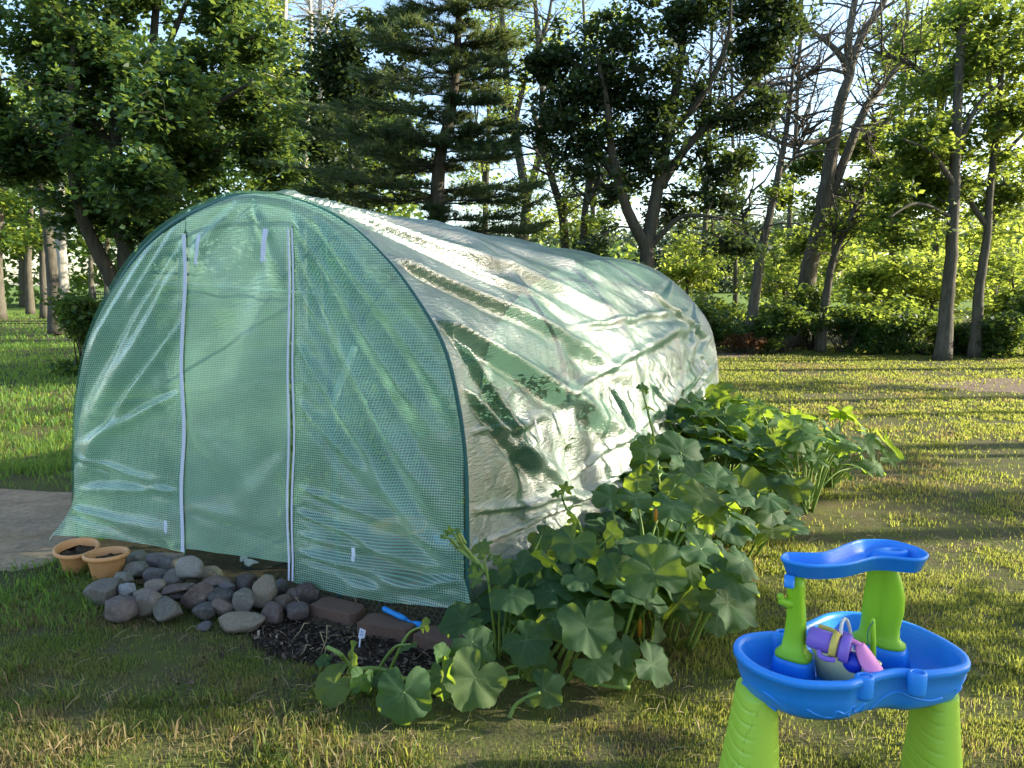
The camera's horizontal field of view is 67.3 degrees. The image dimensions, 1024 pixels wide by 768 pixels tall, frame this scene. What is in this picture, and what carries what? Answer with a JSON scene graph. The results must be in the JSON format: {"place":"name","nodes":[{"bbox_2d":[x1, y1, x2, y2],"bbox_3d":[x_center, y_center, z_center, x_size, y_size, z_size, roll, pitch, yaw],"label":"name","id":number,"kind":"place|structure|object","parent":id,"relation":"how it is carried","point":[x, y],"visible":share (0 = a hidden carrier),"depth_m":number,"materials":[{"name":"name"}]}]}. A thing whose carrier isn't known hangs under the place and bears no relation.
{"place":"outdoors","nodes":[
{"label":"outdoors","id":0,"kind":"place"},
{"bbox_2d":[0,489,227,571],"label":"path","id":1,"kind":"structure","parent":0,"point":[48,511],"depth_m":5.42,"materials":[{"name":"concrete"}]},
{"bbox_2d":[156,553,184,569],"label":"stone","id":2,"kind":"object","parent":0,"point":[168,562],"visible":0.45,"depth_m":4.34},
{"bbox_2d":[51,429,630,639],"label":"tunnel floor","id":3,"kind":"structure","parent":0,"point":[227,564],"depth_m":5.15,"materials":[{"name":"soil"}]},
{"bbox_2d":[52,537,100,573],"bbox_3d":[-2.511,1.010,4.444,0.244,0.184,0.242,0,7,0],"label":"flower pot","id":4,"kind":"object","parent":3,"relation":"on","point":[69,553],"visible":0.82,"depth_m":4.44,"materials":[{"name":"orange plastic"}]},
{"bbox_2d":[82,546,130,580],"bbox_3d":[-2.285,1.024,4.342,0.244,0.164,0.244,0,7,0],"label":"flower pot","id":5,"kind":"object","parent":3,"relation":"on","point":[103,562],"visible":0.88,"depth_m":4.28,"materials":[{"name":"orange plastic"}]},
{"bbox_2d":[123,561,149,577],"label":"stone","id":6,"kind":"object","parent":3,"relation":"on","point":[136,569],"visible":0.77,"depth_m":4.31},
{"bbox_2d":[163,568,186,585],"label":"stone","id":7,"kind":"object","parent":3,"relation":"on","point":[170,577],"visible":0.48,"depth_m":4.13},
{"bbox_2d":[176,555,204,579],"bbox_3d":[-1.735,0.991,4.126,0.151,0.136,0.108,0,7,0],"label":"stone","id":8,"kind":"object","parent":7,"relation":"on","point":[189,567],"visible":1,"depth_m":4.10,"materials":[{"name":"stone"}]},
{"bbox_2d":[234,573,257,591],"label":"stone","id":9,"kind":"object","parent":3,"relation":"on","point":[246,580],"visible":0.65,"depth_m":4.02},
{"bbox_2d":[252,574,277,607],"bbox_3d":[-1.251,1.048,3.894,0.127,0.163,0.108,0,7,0],"label":"stone","id":10,"kind":"object","parent":3,"relation":"on","point":[264,589],"visible":0.81,"depth_m":3.86,"materials":[{"name":"stone"}]},
{"bbox_2d":[150,380,408,525],"bbox_3d":[-1.622,0.490,5.601,1.678,1.079,1.455,7,10,43],"label":"tomato plant","id":11,"kind":"object","parent":3,"relation":"on","point":[284,461],"visible":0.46,"depth_m":5.48,"materials":[{"name":"green plant"}]},
{"bbox_2d":[286,601,308,619],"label":"stone","id":12,"kind":"object","parent":3,"relation":"on","point":[296,610],"visible":1,"depth_m":3.76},
{"bbox_2d":[296,582,319,603],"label":"stone","id":13,"kind":"object","parent":3,"relation":"on","point":[308,592],"visible":0.94,"depth_m":3.91,"materials":[{"name":"stone"}]},
{"bbox_2d":[309,596,364,625],"bbox_3d":[-0.861,1.133,3.827,0.272,0.075,0.130,4,8,26],"label":"edging brick","id":14,"kind":"object","parent":3,"relation":"on","point":[337,610],"visible":0.92,"depth_m":3.79,"materials":[{"name":"brick"}]},
{"bbox_2d":[49,189,719,617],"bbox_3d":[-0.332,-0.191,6.114,3.131,2.135,4.978,4,8,28],"label":"tunnel greenhouse","id":15,"kind":"object","parent":3,"relation":"on","point":[219,253],"visible":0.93,"depth_m":4.21,"materials":[{"name":"plastic"}]},
{"bbox_2d":[184,194,291,562],"bbox_3d":[-1.466,-0.002,4.044,0.859,1.936,0.054,3,8,25],"label":"door panel","id":16,"kind":"structure","parent":15,"relation":"in","point":[239,490],"depth_m":4.03,"materials":[{"name":"plastic"}]},
{"bbox_2d":[313,556,482,625],"bbox_3d":[-0.593,1.053,3.808,1.080,0.231,0.089,4,8,27],"label":"chicken wire","id":17,"kind":"object","parent":15,"relation":"attached to","point":[389,592],"visible":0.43,"depth_m":3.79,"materials":[{"name":"metal"}]},
{"bbox_2d":[357,613,416,643],"bbox_3d":[-0.582,1.157,3.642,0.274,0.075,0.120,3,8,20],"label":"edging brick","id":18,"kind":"object","parent":3,"relation":"on","point":[382,626],"visible":0.86,"depth_m":3.60,"materials":[{"name":"brick"}]},
{"bbox_2d":[368,516,427,596],"bbox_3d":[-0.614,0.936,4.168,0.318,0.355,0.318,0,7,0],"label":"tub","id":19,"kind":"object","parent":3,"relation":"on","point":[403,559],"visible":0.45,"depth_m":4.07,"materials":[{"name":"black plastic"}]},
{"bbox_2d":[336,337,491,465],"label":"tomato plant","id":20,"kind":"object","parent":3,"relation":"on","point":[410,404],"visible":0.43,"depth_m":6.98,"materials":[{"name":"green plant"}]},
{"bbox_2d":[433,530,477,582],"bbox_3d":[-0.317,0.976,4.331,0.254,0.235,0.254,0,7,0],"label":"tub","id":21,"kind":"object","parent":3,"relation":"on","point":[456,564],"visible":0.23,"depth_m":4.24,"materials":[{"name":"plastic"}]},
{"bbox_2d":[359,396,589,600],"bbox_3d":[-0.111,0.601,4.639,1.535,1.114,1.608,-2,8,-14],"label":"tomato plant","id":22,"kind":"object","parent":3,"relation":"on","point":[476,512],"visible":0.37,"depth_m":4.60,"materials":[{"name":"green plant"}]},
{"bbox_2d":[451,360,650,487],"bbox_3d":[0.286,0.366,6.326,1.619,1.136,1.651,-3,8,-21],"label":"tomato plant","id":23,"kind":"object","parent":3,"relation":"on","point":[539,399],"visible":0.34,"depth_m":6.21,"materials":[{"name":"green plant"}]},
{"bbox_2d":[0,286,1023,767],"bbox_3d":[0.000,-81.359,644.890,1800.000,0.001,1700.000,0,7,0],"label":"ground","id":24,"kind":"structure","parent":0,"point":[500,730],"depth_m":3.61,"materials":[{"name":"plant"}]},
{"bbox_2d":[0,53,40,306],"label":"shade tree","id":25,"kind":"object","parent":24,"relation":"on","point":[22,297],"visible":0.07,"depth_m":57.26,"materials":[{"name":"green plant"}]},
{"bbox_2d":[0,70,42,319],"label":"shade tree","id":26,"kind":"object","parent":24,"relation":"on","point":[10,244],"visible":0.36,"depth_m":36.33,"materials":[{"name":"green plant"}]},
{"bbox_2d":[0,66,69,314],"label":"shade tree","id":27,"kind":"object","parent":24,"relation":"on","point":[30,303],"visible":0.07,"depth_m":42.41,"materials":[{"name":"green plant"}]},
{"bbox_2d":[2,89,83,334],"bbox_3d":[-14.869,-5.489,24.728,2.948,7.953,3.227,-5,9,-33],"label":"shade tree","id":28,"kind":"object","parent":24,"relation":"on","point":[52,274],"visible":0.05,"depth_m":25.09,"materials":[{"name":"grey plant"}]},
{"bbox_2d":[0,73,86,318],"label":"shade tree","id":29,"kind":"object","parent":24,"relation":"on","point":[36,242],"visible":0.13,"depth_m":37.29,"materials":[{"name":"green plant"}]},
{"bbox_2d":[13,84,122,299],"bbox_3d":[-14.767,-6.548,26.331,2.957,9.611,3.965,0,7,0],"label":"sycamore tree","id":30,"kind":"object","parent":24,"relation":"on","point":[62,259],"visible":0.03,"depth_m":26.55,"materials":[{"name":"white plant"}]},
{"bbox_2d":[34,285,145,376],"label":"bush","id":31,"kind":"object","parent":24,"relation":"on","point":[74,314],"visible":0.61,"depth_m":13.82,"materials":[{"name":"green plant"}]},
{"bbox_2d":[83,577,123,606],"bbox_3d":[-2.120,1.080,3.985,0.170,0.141,0.165,0,7,0],"label":"stone","id":32,"kind":"object","parent":24,"relation":"on","point":[102,590],"visible":0.77,"depth_m":3.93,"materials":[{"name":"stone"}]},
{"bbox_2d":[67,79,142,297],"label":"shade tree","id":33,"kind":"object","parent":24,"relation":"on","point":[90,274],"visible":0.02,"depth_m":51.35,"materials":[{"name":"green plant"}]},
{"bbox_2d":[105,594,138,622],"bbox_3d":[-1.922,1.104,3.792,0.171,0.128,0.142,0,7,0],"label":"stone","id":34,"kind":"object","parent":24,"relation":"on","point":[121,608],"visible":0.99,"depth_m":3.74,"materials":[{"name":"stone"}]},
{"bbox_2d":[135,588,162,616],"bbox_3d":[-1.807,1.084,3.823,0.167,0.164,0.105,2,8,18],"label":"stone","id":35,"kind":"object","parent":34,"relation":"on","point":[146,599],"visible":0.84,"depth_m":3.77,"materials":[{"name":"stone"}]},
{"bbox_2d":[0,0,321,364],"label":"maple tree","id":36,"kind":"object","parent":24,"relation":"on","point":[156,173],"visible":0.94,"depth_m":14.65,"materials":[{"name":"green plant"}]},
{"bbox_2d":[153,596,182,622],"bbox_3d":[-1.689,1.109,3.777,0.140,0.130,0.115,0,7,0],"label":"stone","id":37,"kind":"object","parent":24,"relation":"on","point":[166,609],"visible":1,"depth_m":3.74,"materials":[{"name":"stone"}]},
{"bbox_2d":[179,581,213,609],"bbox_3d":[-1.591,1.074,3.885,0.177,0.161,0.108,0,7,0],"label":"stone","id":38,"kind":"object","parent":24,"relation":"on","point":[195,595],"visible":0.8,"depth_m":3.84,"materials":[{"name":"stone"}]},
{"bbox_2d":[191,601,215,619],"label":"stone","id":39,"kind":"object","parent":24,"relation":"on","point":[204,610],"visible":0.98,"depth_m":3.77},
{"bbox_2d":[0,311,426,631],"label":"lush grass","id":40,"kind":"structure","parent":24,"relation":"on","point":[43,462],"depth_m":9.55,"materials":[{"name":"plant"}]},
{"bbox_2d":[211,598,233,615],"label":"stone","id":41,"kind":"object","parent":24,"relation":"on","point":[221,606],"visible":0.86,"depth_m":3.80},
{"bbox_2d":[218,611,264,632],"bbox_3d":[-1.291,1.140,3.668,0.219,0.105,0.099,-2,7,-12],"label":"stone","id":42,"kind":"object","parent":24,"relation":"on","point":[238,621],"visible":0.99,"depth_m":3.65,"materials":[{"name":"stone"}]},
{"bbox_2d":[232,587,255,611],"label":"stone","id":43,"kind":"object","parent":24,"relation":"on","point":[244,599],"visible":0.83,"depth_m":3.81,"materials":[{"name":"stone"}]},
{"bbox_2d":[227,0,343,330],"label":"poplar tree","id":44,"kind":"object","parent":24,"relation":"on","point":[283,9],"visible":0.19,"depth_m":25.90,"materials":[{"name":"green plant"}]},
{"bbox_2d":[160,599,486,710],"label":"bark mulch","id":45,"kind":"object","parent":24,"relation":"on","point":[356,650],"visible":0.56,"depth_m":3.49,"materials":[{"name":"wood"}]},
{"bbox_2d":[261,601,283,623],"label":"stone","id":46,"kind":"object","parent":45,"relation":"on","point":[272,612],"visible":0.97,"depth_m":3.74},
{"bbox_2d":[272,0,376,326],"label":"poplar tree","id":47,"kind":"object","parent":24,"relation":"on","point":[319,5],"visible":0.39,"depth_m":28.41,"materials":[{"name":"green plant"}]},
{"bbox_2d":[3,64,666,307],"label":"distant woods","id":48,"kind":"object","parent":24,"relation":"on","point":[79,281],"visible":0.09,"depth_m":58.81,"materials":[{"name":"green plant"}]},
{"bbox_2d":[265,5,426,338],"bbox_3d":[-4.960,-6.279,22.998,5.066,9.929,4.431,0,7,0],"label":"pine tree","id":49,"kind":"object","parent":24,"relation":"on","point":[328,70],"visible":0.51,"depth_m":22.41,"materials":[{"name":"green plant"}]},
{"bbox_2d":[247,0,557,373],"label":"pine tree","id":50,"kind":"object","parent":24,"relation":"on","point":[458,58],"visible":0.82,"depth_m":13.62,"materials":[{"name":"green plant"}]},
{"bbox_2d":[413,626,466,657],"bbox_3d":[-0.295,1.178,3.482,0.296,0.075,0.120,5,9,33],"label":"edging brick","id":51,"kind":"object","parent":24,"relation":"on","point":[432,637],"visible":0.34,"depth_m":3.48,"materials":[{"name":"brick"}]},
{"bbox_2d":[314,617,582,725],"bbox_3d":[-0.203,1.101,3.096,1.198,0.333,0.500,-1,7,-6],"label":"squash plant","id":52,"kind":"object","parent":24,"relation":"on","point":[399,702],"visible":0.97,"depth_m":2.97,"materials":[{"name":"green plant"}]},
{"bbox_2d":[446,6,532,325],"bbox_3d":[-0.869,-9.476,30.123,3.964,14.414,3.586,-6,10,-39],"label":"slim tree","id":53,"kind":"object","parent":24,"relation":"on","point":[483,170],"visible":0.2,"depth_m":30.02,"materials":[{"name":"green plant"}]},
{"bbox_2d":[9,514,1014,767],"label":"dry grass stalks","id":54,"kind":"object","parent":24,"relation":"on","point":[453,704],"visible":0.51,"depth_m":3.07,"materials":[{"name":"plant"}]},
{"bbox_2d":[462,0,589,338],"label":"locust tree","id":55,"kind":"object","parent":24,"relation":"on","point":[536,22],"visible":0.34,"depth_m":23.06,"materials":[{"name":"green plant"}]},
{"bbox_2d":[492,86,602,345],"bbox_3d":[0.968,-4.878,20.646,3.000,7.735,2.461,7,10,42],"label":"locust tree","id":56,"kind":"object","parent":24,"relation":"on","point":[564,206],"visible":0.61,"depth_m":20.44,"materials":[{"name":"green plant"}]},
{"bbox_2d":[430,520,687,711],"bbox_3d":[0.190,0.912,3.379,1.053,0.618,1.124,0,7,0],"label":"squash plant","id":57,"kind":"object","parent":24,"relation":"on","point":[539,597],"visible":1,"depth_m":3.13,"materials":[{"name":"green plant"}]},
{"bbox_2d":[550,481,582,532],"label":"climbing shoot","id":58,"kind":"object","parent":24,"relation":"on","point":[573,519],"visible":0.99,"depth_m":3.91,"materials":[{"name":"green plant"}]},
{"bbox_2d":[548,0,647,327],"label":"slim tree","id":59,"kind":"object","parent":24,"relation":"on","point":[592,209],"visible":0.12,"depth_m":28.47,"materials":[{"name":"green plant"}]},
{"bbox_2d":[530,116,671,348],"bbox_3d":[2.380,-4.060,19.639,3.298,6.380,2.777,-2,8,-14],"label":"locust tree","id":60,"kind":"object","parent":24,"relation":"on","point":[585,218],"visible":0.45,"depth_m":19.51,"materials":[{"name":"green plant"}]},
{"bbox_2d":[195,185,1023,293],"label":"ridge woods","id":61,"kind":"object","parent":24,"relation":"on","point":[631,240],"visible":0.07,"depth_m":159.58,"materials":[{"name":"plant"}]},
{"bbox_2d":[514,472,759,652],"bbox_3d":[0.601,0.831,3.845,1.295,0.659,1.247,3,8,22],"label":"squash plant","id":62,"kind":"object","parent":24,"relation":"on","point":[721,585],"visible":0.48,"depth_m":3.68,"materials":[{"name":"green plant"}]},
{"bbox_2d":[629,382,663,483],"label":"climbing shoot","id":63,"kind":"object","parent":24,"relation":"on","point":[645,456],"visible":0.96,"depth_m":4.72,"materials":[{"name":"green plant"}]},
{"bbox_2d":[494,0,831,375],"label":"oak tree","id":64,"kind":"object","parent":24,"relation":"on","point":[759,48],"visible":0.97,"depth_m":13.29,"materials":[{"name":"green plant"}]},
{"bbox_2d":[651,234,726,333],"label":"young tree","id":65,"kind":"object","parent":24,"relation":"on","point":[676,274],"visible":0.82,"depth_m":25.43,"materials":[{"name":"green plant"}]},
{"bbox_2d":[658,294,731,349],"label":"shrub","id":66,"kind":"object","parent":24,"relation":"on","point":[707,309],"visible":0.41,"depth_m":19.25,"materials":[{"name":"green plant"}]},
{"bbox_2d":[652,4,739,308],"bbox_3d":[6.704,-8.225,26.551,4.144,12.829,3.208,-4,9,-31],"label":"slim tree","id":67,"kind":"object","parent":24,"relation":"on","point":[703,251],"visible":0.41,"depth_m":26.28,"materials":[{"name":"green plant"}]},
{"bbox_2d":[584,455,809,557],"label":"squash plant","id":68,"kind":"object","parent":24,"relation":"on","point":[771,518],"visible":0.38,"depth_m":4.52,"materials":[{"name":"green plant"}]},
{"bbox_2d":[592,415,812,521],"bbox_3d":[1.450,0.616,5.609,1.429,0.633,1.328,3,8,25],"label":"squash plant","id":69,"kind":"object","parent":24,"relation":"on","point":[789,489],"visible":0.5,"depth_m":5.46,"materials":[{"name":"green plant"}]},
{"bbox_2d":[688,291,747,341],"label":"shrub","id":70,"kind":"object","parent":24,"relation":"on","point":[718,303],"visible":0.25,"depth_m":21.64,"materials":[{"name":"green plant"}]},
{"bbox_2d":[651,381,791,469],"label":"zucchini plant","id":71,"kind":"object","parent":24,"relation":"on","point":[717,396],"visible":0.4,"depth_m":6.44,"materials":[{"name":"green plant"}]},
{"bbox_2d":[687,13,788,308],"bbox_3d":[8.390,-9.524,29.163,4.172,14.769,2.986,-3,8,-21],"label":"slim tree","id":72,"kind":"object","parent":24,"relation":"on","point":[736,284],"visible":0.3,"depth_m":29.51,"materials":[{"name":"green plant"}]},
{"bbox_2d":[710,307,778,349],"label":"shrub","id":73,"kind":"object","parent":24,"relation":"on","point":[739,328],"visible":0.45,"depth_m":18.84,"materials":[{"name":"green plant"}]},
{"bbox_2d":[736,225,823,303],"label":"young tree","id":74,"kind":"object","parent":24,"relation":"on","point":[771,269],"visible":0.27,"depth_m":24.48,"materials":[{"name":"green plant"}]},
{"bbox_2d":[746,299,834,352],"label":"shrub","id":75,"kind":"object","parent":24,"relation":"on","point":[782,321],"visible":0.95,"depth_m":18.46,"materials":[{"name":"green plant"}]},
{"bbox_2d":[748,0,839,297],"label":"slim tree","id":76,"kind":"object","parent":24,"relation":"on","point":[789,211],"visible":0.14,"depth_m":31.88,"materials":[{"name":"green plant"}]},
{"bbox_2d":[699,398,906,513],"bbox_3d":[2.261,0.504,6.038,1.727,0.746,1.243,-7,10,-44],"label":"zucchini plant","id":77,"kind":"object","parent":24,"relation":"on","point":[795,432],"visible":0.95,"depth_m":5.82,"materials":[{"name":"green plant"}]},
{"bbox_2d":[785,279,843,350],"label":"shrub","id":78,"kind":"object","parent":24,"relation":"on","point":[806,295],"visible":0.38,"depth_m":19.37,"materials":[{"name":"green plant"}]},
{"bbox_2d":[804,299,883,354],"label":"shrub","id":79,"kind":"object","parent":24,"relation":"on","point":[842,324],"visible":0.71,"depth_m":18.68,"materials":[{"name":"green plant"}]},
{"bbox_2d":[719,539,970,767],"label":"toy water table","id":80,"kind":"object","parent":24,"relation":"on","point":[921,676],"visible":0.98,"depth_m":2.42,"materials":[{"name":"blue plastic"}]},
{"bbox_2d":[809,647,881,680],"bbox_3d":[1.048,0.897,2.429,0.092,0.096,0.210,-6,9,-38],"label":"toy bin","id":81,"kind":"object","parent":80,"relation":"in","point":[831,671],"visible":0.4,"depth_m":2.43,"materials":[{"name":"beige plastic"}]},
{"bbox_2d":[806,626,853,663],"bbox_3d":[0.993,0.810,2.403,0.134,0.089,0.125,4,8,29],"label":"toy cup","id":82,"kind":"object","parent":81,"relation":"in","point":[818,640],"visible":0.9,"depth_m":2.37,"materials":[{"name":"purple plastic"}]},
{"bbox_2d":[818,624,841,657],"bbox_3d":[1.001,0.807,2.405,0.059,0.081,0.116,0,7,0],"label":"toy ring","id":83,"kind":"object","parent":82,"relation":"attached to","point":[834,643],"visible":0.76,"depth_m":2.36,"materials":[{"name":"yellow plastic"}]},
{"bbox_2d":[850,639,883,672],"bbox_3d":[1.078,0.830,2.335,0.059,0.100,0.097,-6,9,-38],"label":"toy scoop","id":84,"kind":"object","parent":80,"relation":"on","point":[868,661],"visible":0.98,"depth_m":2.33,"materials":[{"name":"pink plastic"}]},
{"bbox_2d":[800,170,908,351],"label":"ash tree","id":85,"kind":"object","parent":24,"relation":"on","point":[834,264],"visible":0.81,"depth_m":18.75,"materials":[{"name":"green plant"}]},
{"bbox_2d":[741,0,982,346],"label":"ash tree","id":86,"kind":"object","parent":24,"relation":"on","point":[854,143],"visible":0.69,"depth_m":19.92,"materials":[{"name":"green plant"}]},
{"bbox_2d":[842,304,905,354],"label":"shrub","id":87,"kind":"object","parent":24,"relation":"on","point":[881,321],"visible":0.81,"depth_m":18.34,"materials":[{"name":"green plant"}]},
{"bbox_2d":[821,240,937,309],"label":"young tree","id":88,"kind":"object","parent":24,"relation":"on","point":[861,273],"visible":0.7,"depth_m":23.37,"materials":[{"name":"green plant"}]},
{"bbox_2d":[840,286,932,341],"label":"young tree","id":89,"kind":"object","parent":24,"relation":"on","point":[903,304],"visible":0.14,"depth_m":19.72,"materials":[{"name":"green plant"}]},
{"bbox_2d":[822,0,955,293],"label":"slim tree","id":90,"kind":"object","parent":24,"relation":"on","point":[903,120],"visible":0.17,"depth_m":23.75,"materials":[{"name":"green plant"}]},
{"bbox_2d":[763,219,1023,305],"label":"field hedge","id":91,"kind":"object","parent":24,"relation":"on","point":[868,254],"visible":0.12,"depth_m":45.33,"materials":[{"name":"green plant"}]},
{"bbox_2d":[874,305,955,354],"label":"shrub","id":92,"kind":"object","parent":24,"relation":"on","point":[913,322],"visible":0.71,"depth_m":18.17,"materials":[{"name":"green plant"}]},
{"bbox_2d":[872,1,974,318],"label":"slim tree","id":93,"kind":"object","parent":24,"relation":"on","point":[934,248],"visible":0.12,"depth_m":28.28,"materials":[{"name":"green plant"}]},
{"bbox_2d":[860,248,990,339],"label":"young tree","id":94,"kind":"object","parent":24,"relation":"on","point":[930,282],"visible":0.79,"depth_m":22.36,"materials":[{"name":"green plant"}]},
{"bbox_2d":[854,0,1023,360],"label":"elm tree","id":95,"kind":"object","parent":24,"relation":"on","point":[931,143],"visible":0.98,"depth_m":16.53,"materials":[{"name":"green plant"}]},
{"bbox_2d":[925,308,990,355],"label":"shrub","id":96,"kind":"object","parent":24,"relation":"on","point":[959,336],"visible":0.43,"depth_m":18.14,"materials":[{"name":"green plant"}]},
{"bbox_2d":[913,189,1023,322],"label":"young tree","id":97,"kind":"object","parent":24,"relation":"on","point":[999,258],"visible":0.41,"depth_m":23.62,"materials":[{"name":"green plant"}]},
{"bbox_2d":[931,2,1023,305],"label":"slim tree","id":98,"kind":"object","parent":24,"relation":"on","point":[993,218],"visible":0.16,"depth_m":26.15,"materials":[{"name":"green plant"}]},
{"bbox_2d":[959,0,1023,357],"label":"elm tree","id":99,"kind":"object","parent":24,"relation":"on","point":[1009,121],"visible":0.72,"depth_m":17.23,"materials":[{"name":"green plant"}]},
{"bbox_2d":[962,309,1023,357],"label":"shrub","id":100,"kind":"object","parent":24,"relation":"on","point":[1003,333],"visible":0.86,"depth_m":17.25,"materials":[{"name":"green plant"}]},
{"bbox_2d":[969,241,1023,345],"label":"young tree","id":101,"kind":"object","parent":24,"relation":"on","point":[1003,299],"visible":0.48,"depth_m":20.87,"materials":[{"name":"green plant"}]},
{"bbox_2d":[0,0,1023,285],"label":"sky","id":102,"kind":"structure","parent":0,"point":[761,175],"materials":[{"name":"white"}]},
{"bbox_2d":[605,349,748,358],"bbox_3d":[4.049,-0.730,18.561,4.077,0.001,2.660,0,7,0],"label":"field edge","id":103,"kind":"object","parent":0,"point":[728,354],"visible":0.13,"depth_m":18.36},
{"bbox_2d":[718,333,745,353],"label":"weed clump","id":104,"kind":"object","parent":103,"relation":"on","point":[736,347],"visible":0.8,"depth_m":18.56,"materials":[{"name":"brown plant"}]},
{"bbox_2d":[736,332,767,354],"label":"weed clump","id":105,"kind":"object","parent":103,"relation":"on","point":[752,343],"visible":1,"depth_m":18.28,"materials":[{"name":"brown plant"}]},
{"bbox_2d":[660,0,895,352],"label":"ash tree","id":106,"kind":"object","parent":103,"relation":"on","point":[756,287],"visible":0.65,"depth_m":18.34,"materials":[{"name":"green plant"}]},
{"bbox_2d":[929,378,1023,392],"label":"dirt path","id":107,"kind":"structure","parent":0,"point":[996,387],"depth_m":12.70,"materials":[{"name":"soil"}]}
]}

